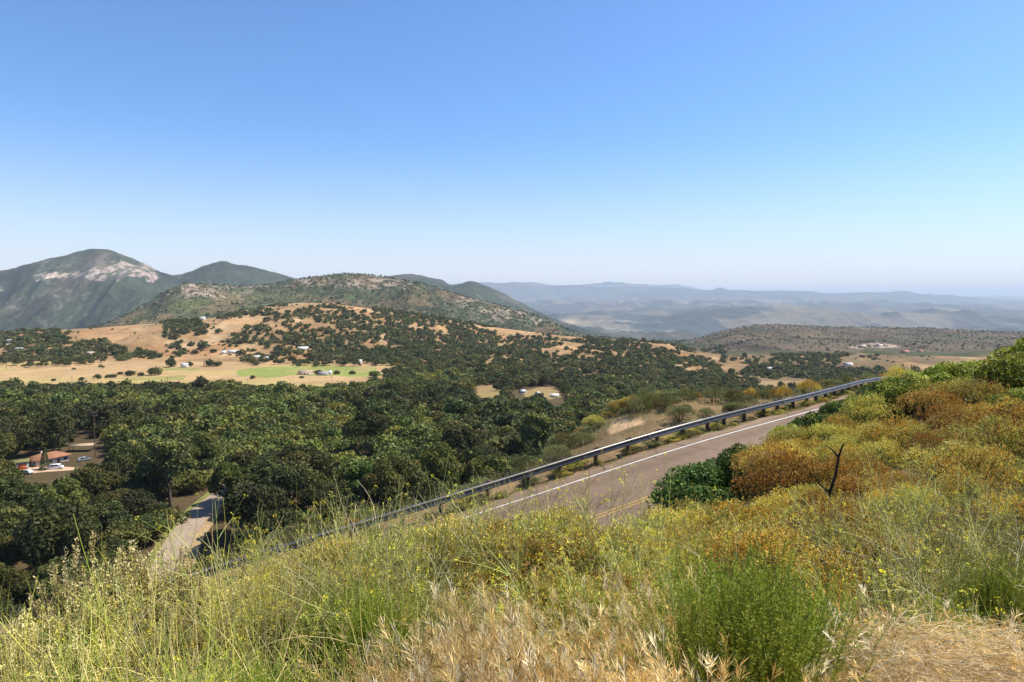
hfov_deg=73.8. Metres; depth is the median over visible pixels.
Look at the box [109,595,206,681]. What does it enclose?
flowering shrub
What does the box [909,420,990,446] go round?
yellow bush
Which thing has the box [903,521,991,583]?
yellow bush
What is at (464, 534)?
mustard plant
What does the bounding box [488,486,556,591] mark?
mustard plant
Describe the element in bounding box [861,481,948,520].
golden bush
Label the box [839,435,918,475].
yellow bush
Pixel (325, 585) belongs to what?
mustard plant
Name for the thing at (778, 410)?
yellow bush
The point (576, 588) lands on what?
yellow bush
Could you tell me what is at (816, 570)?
mustard plant
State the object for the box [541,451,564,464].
scrub bush
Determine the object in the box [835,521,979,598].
mustard plant
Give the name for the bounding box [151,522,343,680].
mustard plant
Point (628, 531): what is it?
mustard plant
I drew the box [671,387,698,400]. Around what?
scrub bush
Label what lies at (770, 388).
scrub bush
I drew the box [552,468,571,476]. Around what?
yellow bush
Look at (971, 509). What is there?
mustard plant
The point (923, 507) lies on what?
mustard plant
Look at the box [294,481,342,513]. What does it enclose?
oak tree
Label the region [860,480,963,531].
olive bush
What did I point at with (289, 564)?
golden bush
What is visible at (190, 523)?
road line
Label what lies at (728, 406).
scrub bush
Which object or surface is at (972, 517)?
mustard plant
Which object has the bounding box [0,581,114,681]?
flowering shrub
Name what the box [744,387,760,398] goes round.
rusty bush
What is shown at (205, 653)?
yellow bush
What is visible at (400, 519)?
mustard plant
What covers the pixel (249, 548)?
mustard plant
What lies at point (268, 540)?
scrub bush
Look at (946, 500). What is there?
mustard plant
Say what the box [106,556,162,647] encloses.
mustard plant
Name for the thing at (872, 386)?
laurel bush
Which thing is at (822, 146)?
sky
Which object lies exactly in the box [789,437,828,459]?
olive bush
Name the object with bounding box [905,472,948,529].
mustard plant
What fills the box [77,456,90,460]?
parked car
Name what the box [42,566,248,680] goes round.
mustard plant
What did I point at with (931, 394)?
golden bush
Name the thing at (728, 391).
scrub bush
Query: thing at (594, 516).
mustard plant
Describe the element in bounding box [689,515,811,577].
yellow bush
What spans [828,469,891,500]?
rusty bush
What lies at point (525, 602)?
mustard plant
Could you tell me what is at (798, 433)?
olive bush
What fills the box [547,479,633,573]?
mustard plant
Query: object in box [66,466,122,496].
oak tree
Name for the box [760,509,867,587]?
mustard plant
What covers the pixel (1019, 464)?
yellow bush
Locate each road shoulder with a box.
[145,480,222,570]
[183,504,221,567]
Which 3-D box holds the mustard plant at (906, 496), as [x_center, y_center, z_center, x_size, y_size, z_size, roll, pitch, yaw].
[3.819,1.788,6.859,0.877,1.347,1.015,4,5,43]
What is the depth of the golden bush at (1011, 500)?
8.53 m
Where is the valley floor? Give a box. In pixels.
[0,361,804,612]
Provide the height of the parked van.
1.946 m
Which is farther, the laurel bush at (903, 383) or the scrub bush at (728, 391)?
the scrub bush at (728, 391)
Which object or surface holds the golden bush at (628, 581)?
on the hillside
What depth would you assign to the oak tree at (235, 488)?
180.00 m
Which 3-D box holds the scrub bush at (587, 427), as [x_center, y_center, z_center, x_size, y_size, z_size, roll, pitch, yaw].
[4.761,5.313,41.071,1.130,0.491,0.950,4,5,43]
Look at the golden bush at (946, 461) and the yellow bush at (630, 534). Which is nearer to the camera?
the yellow bush at (630, 534)
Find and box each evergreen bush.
[646,461,752,518]
[706,442,763,499]
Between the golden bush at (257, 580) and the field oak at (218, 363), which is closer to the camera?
the golden bush at (257, 580)
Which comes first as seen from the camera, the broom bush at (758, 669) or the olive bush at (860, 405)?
the broom bush at (758, 669)
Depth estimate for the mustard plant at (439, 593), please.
4.59 m
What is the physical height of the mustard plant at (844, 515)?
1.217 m
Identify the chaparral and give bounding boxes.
[76,272,1023,352]
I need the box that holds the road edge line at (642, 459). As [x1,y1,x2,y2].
[261,408,818,584]
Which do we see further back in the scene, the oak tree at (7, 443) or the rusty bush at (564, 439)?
the oak tree at (7, 443)
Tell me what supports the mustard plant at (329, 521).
on the hillside
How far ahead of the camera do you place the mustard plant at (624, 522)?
6.05 m
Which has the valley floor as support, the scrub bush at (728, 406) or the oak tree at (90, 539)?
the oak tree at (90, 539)
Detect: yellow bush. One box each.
[159,621,269,681]
[214,570,275,602]
[248,580,302,603]
[266,554,341,599]
[281,623,325,678]
[286,526,386,600]
[302,564,410,606]
[321,530,400,576]
[325,521,446,580]
[334,543,442,594]
[385,516,492,586]
[416,541,491,591]
[416,552,566,629]
[421,518,520,586]
[432,511,584,616]
[449,558,589,652]
[459,517,630,620]
[462,492,490,499]
[477,508,584,580]
[494,569,622,662]
[506,523,653,589]
[530,500,606,563]
[537,570,636,656]
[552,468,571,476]
[559,523,668,577]
[578,459,592,465]
[598,515,692,573]
[620,498,726,543]
[632,520,722,586]
[653,518,695,557]
[664,435,680,441]
[666,521,738,559]
[676,499,724,529]
[687,428,702,433]
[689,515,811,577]
[772,409,786,414]
[783,510,894,587]
[784,504,842,517]
[786,477,854,503]
[798,399,813,405]
[814,497,892,529]
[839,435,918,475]
[844,419,900,446]
[880,363,918,382]
[898,438,1013,493]
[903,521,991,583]
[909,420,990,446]
[919,465,999,513]
[924,448,961,482]
[997,455,1023,493]
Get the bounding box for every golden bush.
[223,563,289,597]
[260,551,326,589]
[276,543,343,591]
[413,508,501,595]
[564,565,660,643]
[691,517,873,623]
[727,504,782,524]
[729,438,837,507]
[738,436,821,488]
[747,487,798,513]
[776,489,901,557]
[808,442,895,496]
[814,412,861,436]
[819,525,945,603]
[842,459,901,483]
[861,465,932,491]
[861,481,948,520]
[865,418,892,444]
[892,379,971,430]
[919,435,1023,508]
[925,402,990,433]
[962,399,1008,419]
[969,486,1023,535]
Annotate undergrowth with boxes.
[15,403,1023,681]
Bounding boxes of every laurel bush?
[768,423,809,446]
[786,411,842,440]
[817,399,874,429]
[835,388,900,420]
[858,378,902,406]
[875,372,945,413]
[907,367,963,398]
[922,360,1003,399]
[970,351,1023,396]
[983,387,1023,418]
[987,337,1023,358]
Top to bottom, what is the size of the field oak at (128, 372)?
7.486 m
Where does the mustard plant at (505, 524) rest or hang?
on the hillside
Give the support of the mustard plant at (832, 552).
on the hillside
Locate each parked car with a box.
[23,469,33,474]
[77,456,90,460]
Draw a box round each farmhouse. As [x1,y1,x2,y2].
[180,363,188,367]
[297,370,313,374]
[318,371,329,374]
[843,362,852,366]
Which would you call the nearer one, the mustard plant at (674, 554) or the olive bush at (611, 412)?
the mustard plant at (674, 554)
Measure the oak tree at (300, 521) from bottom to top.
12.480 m
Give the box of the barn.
[550,394,558,397]
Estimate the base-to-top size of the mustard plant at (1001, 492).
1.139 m
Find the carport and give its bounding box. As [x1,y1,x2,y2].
[68,443,95,451]
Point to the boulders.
(742, 340)
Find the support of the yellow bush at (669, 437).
on the hillside
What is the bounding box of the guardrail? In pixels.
[170,375,894,585]
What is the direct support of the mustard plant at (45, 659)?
on the hillside
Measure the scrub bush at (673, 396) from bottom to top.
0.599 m
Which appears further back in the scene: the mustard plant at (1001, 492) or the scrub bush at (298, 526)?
the scrub bush at (298, 526)
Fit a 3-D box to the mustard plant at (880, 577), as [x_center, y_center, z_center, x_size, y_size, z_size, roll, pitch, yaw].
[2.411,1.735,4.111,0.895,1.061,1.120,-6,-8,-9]
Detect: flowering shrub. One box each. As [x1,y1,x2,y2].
[0,530,126,652]
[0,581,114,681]
[0,606,66,681]
[0,626,60,681]
[26,538,198,649]
[29,626,143,681]
[33,548,147,660]
[100,558,208,665]
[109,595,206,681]
[129,543,207,658]
[169,579,269,665]
[177,575,236,622]
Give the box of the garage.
[7,458,29,469]
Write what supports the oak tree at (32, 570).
on the valley floor
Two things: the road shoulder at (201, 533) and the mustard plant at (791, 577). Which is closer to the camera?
the mustard plant at (791, 577)
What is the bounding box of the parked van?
[47,463,63,468]
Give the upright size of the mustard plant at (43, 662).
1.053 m
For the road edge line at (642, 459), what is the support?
on the road at (701, 452)
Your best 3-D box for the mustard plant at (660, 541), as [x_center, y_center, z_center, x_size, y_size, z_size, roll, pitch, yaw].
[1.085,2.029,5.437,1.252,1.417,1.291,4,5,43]
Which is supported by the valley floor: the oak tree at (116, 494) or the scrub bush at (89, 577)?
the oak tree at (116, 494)
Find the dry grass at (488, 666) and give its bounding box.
[286,562,1023,681]
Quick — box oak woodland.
[0,301,932,390]
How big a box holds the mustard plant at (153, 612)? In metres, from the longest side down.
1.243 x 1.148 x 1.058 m
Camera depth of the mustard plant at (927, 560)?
5.71 m
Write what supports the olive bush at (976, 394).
on the hillside
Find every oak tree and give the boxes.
[0,428,17,457]
[0,459,24,479]
[0,467,26,500]
[0,483,43,509]
[0,500,31,532]
[0,529,31,567]
[0,534,28,565]
[0,565,33,619]
[0,596,25,624]
[1,425,33,459]
[7,608,49,623]
[11,498,99,563]
[21,538,83,565]
[24,409,74,450]
[25,555,88,598]
[26,564,49,599]
[38,477,90,509]
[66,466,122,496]
[73,528,103,554]
[77,567,126,604]
[78,488,94,499]
[81,554,113,570]
[86,461,124,478]
[87,497,116,506]
[89,536,137,566]
[90,478,125,494]
[90,499,132,530]
[95,488,129,499]
[95,520,151,562]
[102,442,144,475]
[115,482,158,495]
[116,488,157,519]
[117,466,171,488]
[128,514,168,547]
[135,428,192,507]
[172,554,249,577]
[186,430,222,461]
[206,461,243,496]
[221,483,291,523]
[222,449,257,468]
[226,480,254,521]
[229,549,251,556]
[232,455,279,488]
[234,507,299,550]
[257,450,282,459]
[258,459,320,507]
[270,444,318,496]
[273,450,335,507]
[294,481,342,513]
[298,517,326,529]
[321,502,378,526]
[342,408,388,455]
[343,462,375,499]
[345,499,383,507]
[358,459,404,504]
[370,497,420,514]
[383,453,428,493]
[408,479,447,501]
[419,441,463,482]
[441,425,482,453]
[463,454,513,477]
[466,469,501,485]
[474,443,508,458]
[518,405,556,447]
[519,455,537,467]
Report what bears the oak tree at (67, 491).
on the valley floor
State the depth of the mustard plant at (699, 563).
5.51 m
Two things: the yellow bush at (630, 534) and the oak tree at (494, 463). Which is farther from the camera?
the oak tree at (494, 463)
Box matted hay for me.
[798,568,1023,681]
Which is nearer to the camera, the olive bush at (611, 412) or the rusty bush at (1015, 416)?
the rusty bush at (1015, 416)
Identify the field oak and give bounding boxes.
[92,374,101,378]
[124,370,135,375]
[146,366,162,374]
[165,357,176,366]
[196,340,210,348]
[197,328,208,333]
[203,359,213,365]
[213,361,222,365]
[369,370,380,376]
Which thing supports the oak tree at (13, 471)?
on the valley floor
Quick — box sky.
[0,0,1023,295]
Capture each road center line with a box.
[584,496,647,519]
[591,438,822,520]
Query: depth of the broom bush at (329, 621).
4.29 m
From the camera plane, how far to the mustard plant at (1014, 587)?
4.40 m
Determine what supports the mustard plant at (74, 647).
on the hillside
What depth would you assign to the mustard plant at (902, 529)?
7.33 m
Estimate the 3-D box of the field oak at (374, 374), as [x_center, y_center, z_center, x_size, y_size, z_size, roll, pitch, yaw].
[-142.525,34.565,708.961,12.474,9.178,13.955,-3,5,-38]
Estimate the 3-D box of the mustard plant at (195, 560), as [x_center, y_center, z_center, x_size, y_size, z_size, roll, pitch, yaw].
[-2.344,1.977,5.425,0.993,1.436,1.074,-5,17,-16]
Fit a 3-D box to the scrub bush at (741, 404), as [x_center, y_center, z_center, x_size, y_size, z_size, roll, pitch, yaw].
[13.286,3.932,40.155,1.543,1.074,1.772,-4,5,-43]
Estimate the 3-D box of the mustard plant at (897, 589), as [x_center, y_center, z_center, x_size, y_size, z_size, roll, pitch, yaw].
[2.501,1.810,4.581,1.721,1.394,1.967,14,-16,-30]
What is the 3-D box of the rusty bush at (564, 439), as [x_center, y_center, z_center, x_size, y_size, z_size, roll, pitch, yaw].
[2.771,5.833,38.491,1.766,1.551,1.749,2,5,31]
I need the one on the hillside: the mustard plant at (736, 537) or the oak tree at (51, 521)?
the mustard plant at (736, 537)
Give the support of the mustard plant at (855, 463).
on the hillside
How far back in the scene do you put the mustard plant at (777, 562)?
6.55 m
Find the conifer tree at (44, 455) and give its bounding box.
[38,447,50,469]
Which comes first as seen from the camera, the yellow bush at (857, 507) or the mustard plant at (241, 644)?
the mustard plant at (241, 644)
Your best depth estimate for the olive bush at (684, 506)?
11.46 m
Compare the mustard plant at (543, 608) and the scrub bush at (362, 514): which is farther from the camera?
the scrub bush at (362, 514)
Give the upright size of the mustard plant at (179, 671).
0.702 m
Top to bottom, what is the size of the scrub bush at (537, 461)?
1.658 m
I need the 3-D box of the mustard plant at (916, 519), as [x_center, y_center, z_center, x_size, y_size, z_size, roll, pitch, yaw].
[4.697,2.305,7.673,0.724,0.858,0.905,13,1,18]
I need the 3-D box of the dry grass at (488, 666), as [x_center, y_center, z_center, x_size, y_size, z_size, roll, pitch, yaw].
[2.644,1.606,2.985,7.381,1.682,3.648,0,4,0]
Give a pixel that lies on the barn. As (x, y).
(554, 395)
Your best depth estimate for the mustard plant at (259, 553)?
5.81 m
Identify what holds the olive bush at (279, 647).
on the hillside
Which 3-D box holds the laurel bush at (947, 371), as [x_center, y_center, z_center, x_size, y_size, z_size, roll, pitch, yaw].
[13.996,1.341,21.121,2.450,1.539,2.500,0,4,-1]
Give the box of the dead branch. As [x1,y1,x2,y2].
[814,444,844,522]
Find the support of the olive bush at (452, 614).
on the hillside
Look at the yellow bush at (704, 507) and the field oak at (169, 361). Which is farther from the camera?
the field oak at (169, 361)
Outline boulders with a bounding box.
[107,273,1022,348]
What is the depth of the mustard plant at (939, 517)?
7.30 m
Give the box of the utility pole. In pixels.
[90,411,96,456]
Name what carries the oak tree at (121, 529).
on the valley floor
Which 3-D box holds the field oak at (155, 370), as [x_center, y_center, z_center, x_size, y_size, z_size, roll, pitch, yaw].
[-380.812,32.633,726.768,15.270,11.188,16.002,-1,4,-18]
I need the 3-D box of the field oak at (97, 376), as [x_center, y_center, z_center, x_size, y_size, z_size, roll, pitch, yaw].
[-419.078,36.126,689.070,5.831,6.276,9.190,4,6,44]
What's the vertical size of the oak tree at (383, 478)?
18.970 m
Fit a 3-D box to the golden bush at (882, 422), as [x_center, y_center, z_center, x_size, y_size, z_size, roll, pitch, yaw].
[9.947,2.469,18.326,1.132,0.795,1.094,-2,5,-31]
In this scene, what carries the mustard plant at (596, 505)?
on the hillside
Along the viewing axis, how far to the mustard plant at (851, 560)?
6.34 m
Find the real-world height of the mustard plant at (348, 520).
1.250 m
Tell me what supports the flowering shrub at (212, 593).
on the hillside
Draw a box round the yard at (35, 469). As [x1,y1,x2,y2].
[18,465,77,473]
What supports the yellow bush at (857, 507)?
on the hillside
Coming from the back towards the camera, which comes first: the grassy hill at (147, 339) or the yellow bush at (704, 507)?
the grassy hill at (147, 339)
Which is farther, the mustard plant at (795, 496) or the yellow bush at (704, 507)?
the yellow bush at (704, 507)
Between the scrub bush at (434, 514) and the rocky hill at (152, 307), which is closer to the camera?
the scrub bush at (434, 514)
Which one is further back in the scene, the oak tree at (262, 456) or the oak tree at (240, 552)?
the oak tree at (262, 456)
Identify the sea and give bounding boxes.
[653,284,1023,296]
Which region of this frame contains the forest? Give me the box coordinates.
[0,363,813,602]
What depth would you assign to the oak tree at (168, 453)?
195.64 m
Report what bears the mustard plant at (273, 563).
on the hillside
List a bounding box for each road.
[151,484,227,579]
[203,395,847,596]
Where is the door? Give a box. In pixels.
[18,463,25,469]
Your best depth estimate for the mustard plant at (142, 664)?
4.17 m
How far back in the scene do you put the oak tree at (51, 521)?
150.12 m
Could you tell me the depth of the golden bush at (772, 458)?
12.92 m
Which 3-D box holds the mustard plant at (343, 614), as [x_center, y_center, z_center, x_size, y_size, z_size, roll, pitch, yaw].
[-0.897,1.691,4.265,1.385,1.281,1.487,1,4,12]
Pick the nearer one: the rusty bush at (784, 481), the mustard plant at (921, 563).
the mustard plant at (921, 563)
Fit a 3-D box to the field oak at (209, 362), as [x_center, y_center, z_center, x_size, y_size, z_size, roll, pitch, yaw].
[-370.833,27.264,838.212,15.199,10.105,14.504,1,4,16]
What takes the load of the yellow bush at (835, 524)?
on the hillside
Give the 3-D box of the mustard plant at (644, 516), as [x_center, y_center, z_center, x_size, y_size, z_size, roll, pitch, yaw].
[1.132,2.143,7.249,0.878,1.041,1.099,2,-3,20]
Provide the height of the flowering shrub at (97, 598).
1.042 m
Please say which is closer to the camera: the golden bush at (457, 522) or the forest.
the golden bush at (457, 522)
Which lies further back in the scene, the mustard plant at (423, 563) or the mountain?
the mountain
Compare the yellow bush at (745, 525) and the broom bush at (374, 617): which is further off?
the yellow bush at (745, 525)
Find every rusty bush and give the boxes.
[340,518,360,525]
[548,432,574,452]
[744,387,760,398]
[761,464,800,494]
[770,385,793,398]
[784,487,835,509]
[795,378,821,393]
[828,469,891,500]
[892,419,942,449]
[969,391,1023,433]
[1010,489,1023,535]
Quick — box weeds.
[0,420,1023,681]
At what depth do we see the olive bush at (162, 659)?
4.51 m
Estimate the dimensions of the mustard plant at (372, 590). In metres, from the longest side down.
2.068 x 1.810 x 1.466 m
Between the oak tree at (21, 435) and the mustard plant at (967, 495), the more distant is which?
the oak tree at (21, 435)
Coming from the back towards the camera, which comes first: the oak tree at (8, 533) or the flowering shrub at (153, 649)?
the oak tree at (8, 533)
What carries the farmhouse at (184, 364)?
on the valley floor
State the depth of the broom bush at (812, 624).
3.15 m
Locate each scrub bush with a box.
[64,561,122,601]
[195,549,240,568]
[257,529,299,549]
[260,531,291,549]
[273,520,317,543]
[297,520,331,539]
[324,519,346,530]
[347,506,375,521]
[371,524,389,536]
[372,508,384,515]
[425,513,438,518]
[446,502,467,512]
[465,477,492,488]
[469,493,492,504]
[509,453,537,472]
[509,466,525,474]
[517,476,539,485]
[525,455,544,465]
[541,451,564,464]
[542,443,568,456]
[544,429,581,449]
[546,434,575,450]
[559,449,572,457]
[569,430,596,446]
[582,426,596,431]
[593,421,604,426]
[598,408,614,414]
[620,407,632,411]
[625,394,654,412]
[630,446,644,451]
[634,386,659,406]
[641,439,662,447]
[652,396,673,408]
[656,390,672,397]
[660,388,690,399]
[664,394,683,400]
[665,401,699,421]
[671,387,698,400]
[679,429,699,437]
[698,407,716,415]
[701,386,727,403]
[714,424,727,429]
[721,384,741,402]
[722,401,738,410]
[722,401,748,410]
[727,389,758,408]
[753,387,775,399]
[761,385,780,398]
[820,378,842,387]
[838,373,855,383]
[858,371,877,382]
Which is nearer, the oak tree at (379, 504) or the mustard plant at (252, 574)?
the mustard plant at (252, 574)
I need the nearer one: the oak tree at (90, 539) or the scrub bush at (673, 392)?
the scrub bush at (673, 392)
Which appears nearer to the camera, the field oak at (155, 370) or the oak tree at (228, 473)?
the oak tree at (228, 473)
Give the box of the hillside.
[0,385,1023,681]
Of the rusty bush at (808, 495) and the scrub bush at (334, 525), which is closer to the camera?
the rusty bush at (808, 495)
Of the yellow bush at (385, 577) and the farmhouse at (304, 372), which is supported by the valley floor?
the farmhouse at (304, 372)
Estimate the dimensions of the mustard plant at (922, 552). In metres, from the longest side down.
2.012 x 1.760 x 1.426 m
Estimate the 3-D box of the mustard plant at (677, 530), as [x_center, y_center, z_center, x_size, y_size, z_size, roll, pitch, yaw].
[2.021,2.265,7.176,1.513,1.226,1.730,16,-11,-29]
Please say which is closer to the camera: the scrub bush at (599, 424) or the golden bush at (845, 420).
the golden bush at (845, 420)
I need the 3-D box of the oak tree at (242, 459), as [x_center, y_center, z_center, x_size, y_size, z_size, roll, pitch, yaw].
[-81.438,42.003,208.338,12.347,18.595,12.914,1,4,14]
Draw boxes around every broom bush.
[209,646,303,681]
[271,565,427,681]
[303,567,443,681]
[597,527,905,681]
[626,534,839,681]
[673,539,890,681]
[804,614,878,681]
[890,591,1017,680]
[923,541,1023,656]
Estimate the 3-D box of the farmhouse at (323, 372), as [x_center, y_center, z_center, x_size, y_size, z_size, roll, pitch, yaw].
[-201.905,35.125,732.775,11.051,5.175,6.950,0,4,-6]
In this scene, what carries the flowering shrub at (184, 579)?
on the hillside
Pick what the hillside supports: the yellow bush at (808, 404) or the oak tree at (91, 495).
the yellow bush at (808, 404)
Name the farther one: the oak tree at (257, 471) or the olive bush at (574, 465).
the oak tree at (257, 471)
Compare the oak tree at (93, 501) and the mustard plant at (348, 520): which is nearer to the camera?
the mustard plant at (348, 520)
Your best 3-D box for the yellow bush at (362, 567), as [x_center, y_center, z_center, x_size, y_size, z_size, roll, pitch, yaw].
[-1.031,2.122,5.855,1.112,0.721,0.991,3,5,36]
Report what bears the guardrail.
on the hillside
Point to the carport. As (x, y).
(82, 444)
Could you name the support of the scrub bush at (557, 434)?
on the hillside
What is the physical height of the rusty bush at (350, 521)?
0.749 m
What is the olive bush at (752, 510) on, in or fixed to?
on the hillside
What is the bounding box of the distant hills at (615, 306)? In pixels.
[450,282,1023,334]
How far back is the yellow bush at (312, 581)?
6.04 m
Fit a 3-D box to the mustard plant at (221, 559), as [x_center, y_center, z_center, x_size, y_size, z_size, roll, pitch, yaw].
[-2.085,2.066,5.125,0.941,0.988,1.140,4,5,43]
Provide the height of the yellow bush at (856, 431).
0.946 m
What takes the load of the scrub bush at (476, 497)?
on the hillside
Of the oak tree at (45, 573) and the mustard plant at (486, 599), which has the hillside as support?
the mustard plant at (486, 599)
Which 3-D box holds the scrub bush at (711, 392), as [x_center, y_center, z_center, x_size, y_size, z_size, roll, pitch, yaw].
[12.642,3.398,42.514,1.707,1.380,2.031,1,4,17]
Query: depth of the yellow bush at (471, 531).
6.22 m
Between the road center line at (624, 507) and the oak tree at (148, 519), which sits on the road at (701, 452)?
the road center line at (624, 507)
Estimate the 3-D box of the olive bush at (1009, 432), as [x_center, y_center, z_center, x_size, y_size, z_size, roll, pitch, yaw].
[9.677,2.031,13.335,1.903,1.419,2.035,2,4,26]
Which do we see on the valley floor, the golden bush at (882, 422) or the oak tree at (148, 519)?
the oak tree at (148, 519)
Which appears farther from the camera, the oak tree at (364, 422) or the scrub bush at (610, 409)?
the oak tree at (364, 422)
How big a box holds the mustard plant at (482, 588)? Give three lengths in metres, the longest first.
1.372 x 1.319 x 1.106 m
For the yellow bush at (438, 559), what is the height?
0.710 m
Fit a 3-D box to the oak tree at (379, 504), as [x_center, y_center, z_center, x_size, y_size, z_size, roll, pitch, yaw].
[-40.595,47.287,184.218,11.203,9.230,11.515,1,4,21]
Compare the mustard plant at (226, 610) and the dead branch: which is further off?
the dead branch
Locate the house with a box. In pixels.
[27,451,72,466]
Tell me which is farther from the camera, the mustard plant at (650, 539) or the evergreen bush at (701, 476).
the evergreen bush at (701, 476)
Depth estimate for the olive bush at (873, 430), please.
15.24 m
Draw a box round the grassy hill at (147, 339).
[0,303,993,380]
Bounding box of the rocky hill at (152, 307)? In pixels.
[90,273,1023,353]
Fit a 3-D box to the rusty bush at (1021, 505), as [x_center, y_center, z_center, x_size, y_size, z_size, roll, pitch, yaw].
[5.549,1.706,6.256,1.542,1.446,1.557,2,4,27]
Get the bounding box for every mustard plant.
[0,651,110,681]
[3,607,118,679]
[20,598,78,681]
[26,650,258,681]
[42,553,155,681]
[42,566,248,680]
[82,590,269,681]
[84,586,148,662]
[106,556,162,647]
[106,570,243,656]
[106,650,214,681]
[117,583,375,681]
[123,516,280,667]
[129,494,248,605]
[132,529,322,676]
[136,544,341,676]
[140,586,327,681]
[141,493,279,602]
[141,584,245,675]
[144,591,223,681]
[147,621,255,681]
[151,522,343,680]
[161,654,234,681]
[165,543,275,663]
[181,562,313,676]
[189,500,304,593]
[191,577,317,680]
[200,538,267,603]
[205,560,358,667]
[210,512,320,584]
[210,555,377,662]
[221,485,402,587]
[231,529,275,584]
[233,538,278,580]
[234,500,470,660]
[234,514,403,601]
[239,523,290,592]
[243,525,300,575]
[253,545,304,596]
[257,522,348,568]
[262,503,501,677]
[262,551,300,600]
[263,547,403,585]
[263,548,462,679]
[276,499,323,565]
[279,519,437,659]
[284,498,389,560]
[293,491,498,611]
[296,497,390,576]
[296,514,333,584]
[300,539,577,681]
[301,565,343,677]
[302,492,352,571]
[307,509,436,583]
[363,507,420,538]
[368,530,497,627]
[381,478,517,532]
[382,541,455,610]
[390,483,499,623]
[393,526,554,652]
[396,525,573,655]
[415,501,515,603]
[419,505,591,610]
[421,477,545,585]
[431,472,546,544]
[436,534,536,638]
[455,502,670,677]
[458,491,601,631]
[460,520,662,676]
[463,479,600,523]
[464,487,519,531]
[467,489,532,576]
[472,537,590,643]
[481,537,549,581]
[486,449,655,590]
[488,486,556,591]
[496,470,630,640]
[496,515,633,651]
[499,459,607,571]
[502,489,624,532]
[515,479,627,559]
[524,575,660,675]
[528,497,683,669]
[536,476,692,629]
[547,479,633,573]
[551,527,660,639]
[552,451,659,585]
[552,517,647,646]
[554,457,616,569]
[576,468,732,561]
[586,467,725,584]
[587,493,656,567]
[589,539,675,595]
[591,532,697,612]
[595,477,655,580]
[596,499,660,555]
[604,452,715,569]
[619,506,699,578]
[622,551,751,597]
[623,504,672,621]
[628,501,706,594]
[636,538,731,594]
[639,497,703,601]
[649,492,714,584]
[652,522,729,595]
[655,500,730,571]
[687,501,747,568]
[718,519,773,591]
[728,502,882,600]
[729,493,934,633]
[730,555,841,611]
[742,495,884,588]
[744,537,827,587]
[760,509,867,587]
[768,494,798,520]
[768,494,807,569]
[777,483,854,522]
[777,492,960,636]
[778,527,831,618]
[782,545,864,638]
[786,486,923,633]
[786,488,941,647]
[789,509,888,644]
[790,514,915,600]
[802,493,958,586]
[802,495,879,568]
[812,490,849,576]
[815,484,966,589]
[819,492,898,559]
[821,509,978,635]
[822,478,1023,645]
[824,482,876,588]
[826,536,1012,643]
[827,510,935,613]
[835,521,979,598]
[840,470,988,615]
[841,544,993,644]
[842,555,977,654]
[846,458,951,545]
[849,502,882,569]
[854,450,926,534]
[856,456,920,533]
[859,452,988,578]
[861,455,963,534]
[861,478,1016,584]
[861,517,1008,607]
[865,520,1018,648]
[868,478,991,542]
[869,506,1001,632]
[879,465,1023,589]
[879,518,917,571]
[882,508,946,575]
[889,548,1021,604]
[893,493,960,597]
[894,473,1010,568]
[898,502,1018,585]
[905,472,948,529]
[906,508,922,537]
[907,458,1023,569]
[922,487,984,517]
[927,475,1010,583]
[929,485,997,531]
[934,529,1023,578]
[935,495,1022,558]
[936,453,1021,555]
[938,462,1016,530]
[941,566,1023,650]
[946,462,1023,561]
[953,473,1023,521]
[992,567,1023,637]
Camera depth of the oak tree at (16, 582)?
138.16 m
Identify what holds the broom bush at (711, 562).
on the hillside
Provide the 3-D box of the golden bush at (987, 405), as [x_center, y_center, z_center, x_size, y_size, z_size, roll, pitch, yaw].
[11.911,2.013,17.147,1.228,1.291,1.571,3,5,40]
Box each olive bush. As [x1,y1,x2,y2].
[112,640,213,680]
[203,610,288,679]
[231,589,294,653]
[231,614,321,681]
[260,587,343,656]
[363,594,433,644]
[386,580,471,637]
[415,591,501,656]
[459,500,474,508]
[568,461,584,467]
[582,414,606,425]
[600,410,616,416]
[605,401,630,410]
[609,398,624,407]
[620,394,637,404]
[621,448,635,453]
[635,542,730,601]
[652,490,718,531]
[689,496,791,537]
[710,423,723,429]
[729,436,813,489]
[759,423,825,465]
[771,500,824,543]
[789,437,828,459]
[799,419,856,446]
[804,436,863,463]
[820,432,882,463]
[836,390,906,426]
[854,413,939,462]
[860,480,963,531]
[894,428,975,477]
[900,376,949,408]
[922,503,1004,549]
[930,377,991,402]
[932,432,995,457]
[940,371,1009,414]
[953,406,1023,468]
[973,369,1021,393]
[1012,467,1023,492]
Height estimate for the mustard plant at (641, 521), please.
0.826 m
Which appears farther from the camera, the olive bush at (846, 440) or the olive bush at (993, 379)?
the olive bush at (993, 379)
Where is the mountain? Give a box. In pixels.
[0,249,1023,341]
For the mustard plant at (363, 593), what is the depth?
4.87 m
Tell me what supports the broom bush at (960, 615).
on the hillside
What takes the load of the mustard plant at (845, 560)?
on the hillside
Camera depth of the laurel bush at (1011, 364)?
19.72 m
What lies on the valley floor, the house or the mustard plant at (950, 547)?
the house
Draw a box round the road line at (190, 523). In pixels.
[167,488,227,568]
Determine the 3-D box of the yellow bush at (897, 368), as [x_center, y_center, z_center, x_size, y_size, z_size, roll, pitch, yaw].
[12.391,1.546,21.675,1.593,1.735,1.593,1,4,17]
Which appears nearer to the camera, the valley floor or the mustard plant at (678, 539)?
the mustard plant at (678, 539)

